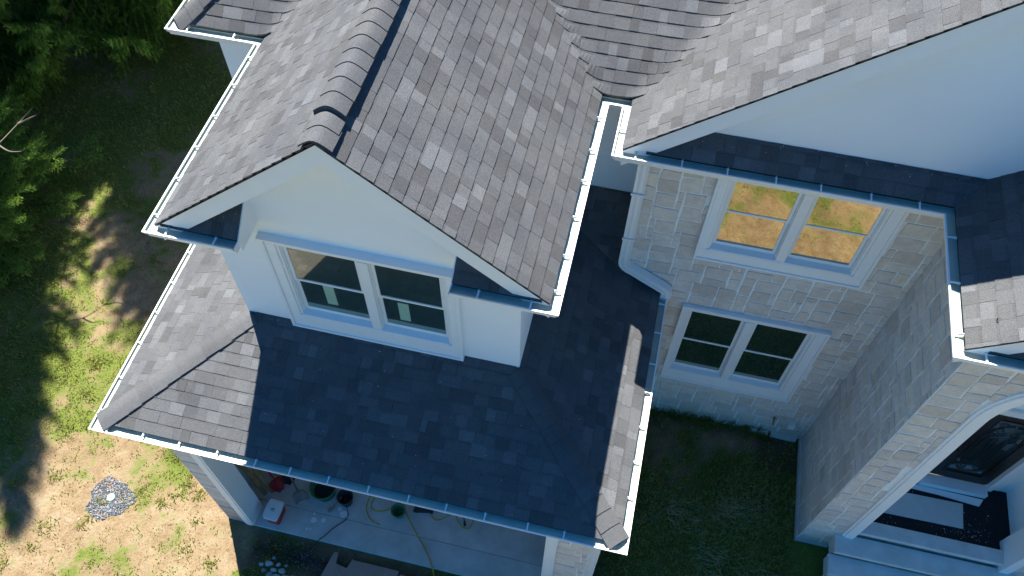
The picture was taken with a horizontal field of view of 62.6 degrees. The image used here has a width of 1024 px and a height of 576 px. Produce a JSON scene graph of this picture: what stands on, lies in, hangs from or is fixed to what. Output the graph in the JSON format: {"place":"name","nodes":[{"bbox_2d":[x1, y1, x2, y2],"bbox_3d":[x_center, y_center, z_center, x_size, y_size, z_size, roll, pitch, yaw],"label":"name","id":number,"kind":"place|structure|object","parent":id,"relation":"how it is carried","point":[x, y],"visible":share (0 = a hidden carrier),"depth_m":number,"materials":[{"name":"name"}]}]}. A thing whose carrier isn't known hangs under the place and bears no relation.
{"place":"outdoors","nodes":[
{"label":"outdoors","id":0,"kind":"place"},
{"bbox_2d":[281,475,294,484],"bbox_3d":[-3.740,2.573,13.199,0.195,1.378,0.672,-30,62,-19],"label":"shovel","id":1,"kind":"object","parent":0,"point":[287,480],"visible":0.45,"depth_m":13.55,"materials":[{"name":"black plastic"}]},
{"bbox_2d":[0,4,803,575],"bbox_3d":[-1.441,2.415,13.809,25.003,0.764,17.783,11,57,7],"label":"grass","id":2,"kind":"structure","parent":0,"point":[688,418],"depth_m":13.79,"materials":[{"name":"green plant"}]},
{"bbox_2d":[0,0,983,575],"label":"ground","id":3,"kind":"structure","parent":0,"point":[130,294],"depth_m":14.04,"materials":[{"name":"green plant"}]},
{"bbox_2d":[0,0,75,142],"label":"spruce tree","id":4,"kind":"object","parent":3,"relation":"on","point":[30,70],"visible":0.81,"depth_m":17.34,"materials":[{"name":"green plant"}]},
{"bbox_2d":[0,84,105,287],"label":"spruce tree","id":5,"kind":"object","parent":3,"relation":"on","point":[10,176],"visible":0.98,"depth_m":16.07,"materials":[{"name":"green plant"}]},
{"bbox_2d":[0,108,35,151],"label":"bare branch","id":6,"kind":"object","parent":5,"relation":"attached to","point":[20,121],"visible":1,"depth_m":13.77,"materials":[{"name":"grey wood"}]},
{"bbox_2d":[0,0,215,80],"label":"spruce tree","id":7,"kind":"object","parent":3,"relation":"on","point":[40,35],"visible":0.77,"depth_m":17.82,"materials":[{"name":"green plant"}]},
{"bbox_2d":[86,475,136,519],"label":"gravel","id":8,"kind":"structure","parent":3,"relation":"on","point":[108,506],"depth_m":13.52,"materials":[{"name":"grey gravel"}]},
{"bbox_2d":[107,493,115,501],"bbox_3d":[-6.451,3.371,13.546,0.130,0.070,0.130,11,57,7],"label":"drain cap","id":9,"kind":"object","parent":8,"relation":"on","point":[111,496],"visible":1,"depth_m":13.53,"materials":[{"name":"white plastic"}]},
{"bbox_2d":[265,560,272,565],"bbox_3d":[-3.753,4.244,12.991,0.120,0.039,0.095,-19,59,-13],"label":"rock","id":10,"kind":"object","parent":3,"relation":"on","point":[268,563],"visible":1,"depth_m":12.98,"materials":[{"name":"grey stone"}]},
{"bbox_2d":[278,568,285,573],"bbox_3d":[-3.532,4.346,12.925,0.123,0.045,0.092,11,57,7],"label":"rock","id":11,"kind":"object","parent":3,"relation":"on","point":[281,571],"visible":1,"depth_m":12.91,"materials":[{"name":"grey stone"}]},
{"bbox_2d":[255,533,438,575],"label":"rubble","id":12,"kind":"object","parent":3,"relation":"on","point":[311,557],"visible":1,"depth_m":13.05,"materials":[{"name":"stone"}]},
{"bbox_2d":[321,552,398,575],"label":"cardboard sheet","id":13,"kind":"object","parent":3,"relation":"on","point":[353,568],"visible":1,"depth_m":12.91,"materials":[{"name":"grey cardboard"}]},
{"bbox_2d":[404,504,433,575],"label":"garden hose","id":14,"kind":"object","parent":3,"relation":"on","point":[420,541],"visible":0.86,"depth_m":13.10,"materials":[{"name":"rubber"}]},
{"bbox_2d":[88,0,1023,575],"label":"house","id":15,"kind":"structure","parent":3,"relation":"on","point":[536,260],"depth_m":9.40,"materials":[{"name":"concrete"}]},
{"bbox_2d":[239,465,267,494],"bbox_3d":[-4.087,2.802,12.928,0.352,1.565,0.065,29,61,17],"label":"plank","id":16,"kind":"object","parent":15,"relation":"on","point":[254,480],"visible":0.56,"depth_m":13.14,"materials":[{"name":"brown wood"}]},
{"bbox_2d":[250,467,273,492],"bbox_3d":[-4.014,2.759,12.995,0.463,1.501,0.065,31,62,19],"label":"plank","id":17,"kind":"object","parent":15,"relation":"on","point":[259,475],"visible":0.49,"depth_m":13.24,"materials":[{"name":"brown wood"}]},
{"bbox_2d":[263,499,285,524],"bbox_3d":[-3.732,3.519,13.212,0.274,0.299,0.323,11,57,7],"label":"cooler","id":18,"kind":"object","parent":15,"relation":"on","point":[274,511],"visible":1,"depth_m":13.11,"materials":[{"name":"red plastic"}]},
{"bbox_2d":[267,471,284,491],"bbox_3d":[-3.913,2.697,13.115,0.221,1.377,0.656,-38,64,-22],"label":"shovel","id":19,"kind":"object","parent":15,"relation":"on","point":[277,484],"visible":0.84,"depth_m":13.45,"materials":[{"name":"red paint"}]},
{"bbox_2d":[290,477,308,504],"bbox_3d":[-3.509,2.792,13.095,0.208,1.315,0.729,-23,60,-15],"label":"shovel","id":20,"kind":"object","parent":15,"relation":"on","point":[298,496],"visible":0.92,"depth_m":13.40,"materials":[{"name":"metal"}]},
{"bbox_2d":[278,498,348,560],"bbox_3d":[-3.048,3.825,13.099,1.329,0.277,0.228,-38,64,-22],"label":"power cord","id":21,"kind":"object","parent":15,"relation":"on","point":[320,538],"visible":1,"depth_m":13.12,"materials":[{"name":"black plastic"}]},
{"bbox_2d":[309,482,335,501],"bbox_3d":[-2.997,3.216,13.434,0.429,0.265,0.429,11,57,7],"label":"tub","id":22,"kind":"object","parent":15,"relation":"on","point":[322,492],"visible":0.7,"depth_m":13.43,"materials":[{"name":"green plastic"}]},
{"bbox_2d":[306,507,346,529],"bbox_3d":[-2.953,3.617,13.329,0.683,0.009,0.249,-18,58,-12],"label":"plaster spill","id":23,"kind":"object","parent":15,"relation":"on","point":[343,514],"visible":1,"depth_m":13.32,"materials":[{"name":"white"}]},
{"bbox_2d":[328,497,341,512],"bbox_3d":[-2.805,3.420,13.330,0.286,0.227,0.051,-33,63,-20],"label":"brush","id":24,"kind":"object","parent":15,"relation":"on","point":[330,509],"visible":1,"depth_m":13.36,"materials":[{"name":"brown wood"}]},
{"bbox_2d":[337,489,352,506],"bbox_3d":[-2.638,3.354,13.369,0.260,0.226,0.260,11,57,7],"label":"bucket","id":25,"kind":"object","parent":15,"relation":"on","point":[347,495],"visible":0.95,"depth_m":13.38,"materials":[{"name":"black plastic"}]},
{"bbox_2d":[255,231,464,360],"bbox_3d":[-1.574,0.112,9.260,2.138,1.774,0.179,11,57,7],"label":"window","id":26,"kind":"structure","parent":15,"relation":"in","point":[394,302],"depth_m":9.24,"materials":[{"name":"glass"}]},
{"bbox_2d":[366,496,379,524],"bbox_3d":[-2.241,3.508,13.402,0.177,0.016,0.597,-12,57,-9],"label":"garden hose","id":27,"kind":"object","parent":15,"relation":"on","point":[368,514],"visible":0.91,"depth_m":13.34,"materials":[{"name":"rubber"}]},
{"bbox_2d":[371,497,389,511],"bbox_3d":[-2.140,3.449,13.442,0.243,0.016,0.367,-30,62,-19],"label":"garden hose","id":28,"kind":"object","parent":15,"relation":"on","point":[376,510],"visible":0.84,"depth_m":13.38,"materials":[{"name":"rubber"}]},
{"bbox_2d":[391,503,404,518],"bbox_3d":[-1.790,3.537,13.287,0.234,0.174,0.234,11,57,7],"label":"bucket","id":29,"kind":"object","parent":15,"relation":"on","point":[397,510],"visible":1,"depth_m":13.30,"materials":[{"name":"green plastic"}]},
{"bbox_2d":[413,506,433,513],"bbox_3d":[-1.405,3.471,13.352,0.322,0.156,0.172,3,57,2],"label":"pressure washer","id":30,"kind":"object","parent":15,"relation":"on","point":[419,510],"visible":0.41,"depth_m":13.31,"materials":[{"name":"black plastic"}]},
{"bbox_2d":[456,516,473,528],"bbox_3d":[-0.797,3.667,13.310,0.376,0.016,0.205,26,60,16],"label":"garden hose","id":31,"kind":"object","parent":15,"relation":"on","point":[463,527],"visible":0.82,"depth_m":13.27,"materials":[{"name":"rubber"}]},
{"bbox_2d":[660,303,830,402],"bbox_3d":[3.249,0.933,12.043,1.950,2.023,0.156,11,57,7],"label":"window","id":32,"kind":"structure","parent":15,"relation":"in","point":[710,347],"depth_m":12.01,"materials":[{"name":"white paint"}]},
{"bbox_2d":[693,179,909,289],"bbox_3d":[3.237,-0.667,9.644,2.021,1.576,0.156,11,57,7],"label":"window","id":33,"kind":"structure","parent":15,"relation":"in","point":[754,227],"depth_m":9.71,"materials":[{"name":"white paint"}]},
{"bbox_2d":[884,493,962,528],"bbox_3d":[6.036,3.233,12.348,1.137,0.019,0.403,11,57,7],"label":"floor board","id":34,"kind":"object","parent":15,"relation":"on","point":[928,509],"visible":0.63,"depth_m":12.32,"materials":[{"name":"white wood"}]},
{"bbox_2d":[929,414,1023,484],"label":"front door","id":35,"kind":"structure","parent":15,"relation":"in","point":[997,445],"depth_m":11.67,"materials":[{"name":"black glass"}]},
{"bbox_2d":[20,132,991,575],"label":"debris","id":36,"kind":"object","parent":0,"point":[936,534],"visible":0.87,"depth_m":12.17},
{"bbox_2d":[640,486,794,575],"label":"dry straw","id":37,"kind":"object","parent":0,"point":[675,514],"visible":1,"depth_m":12.90,"materials":[{"name":"plant"}]}
]}

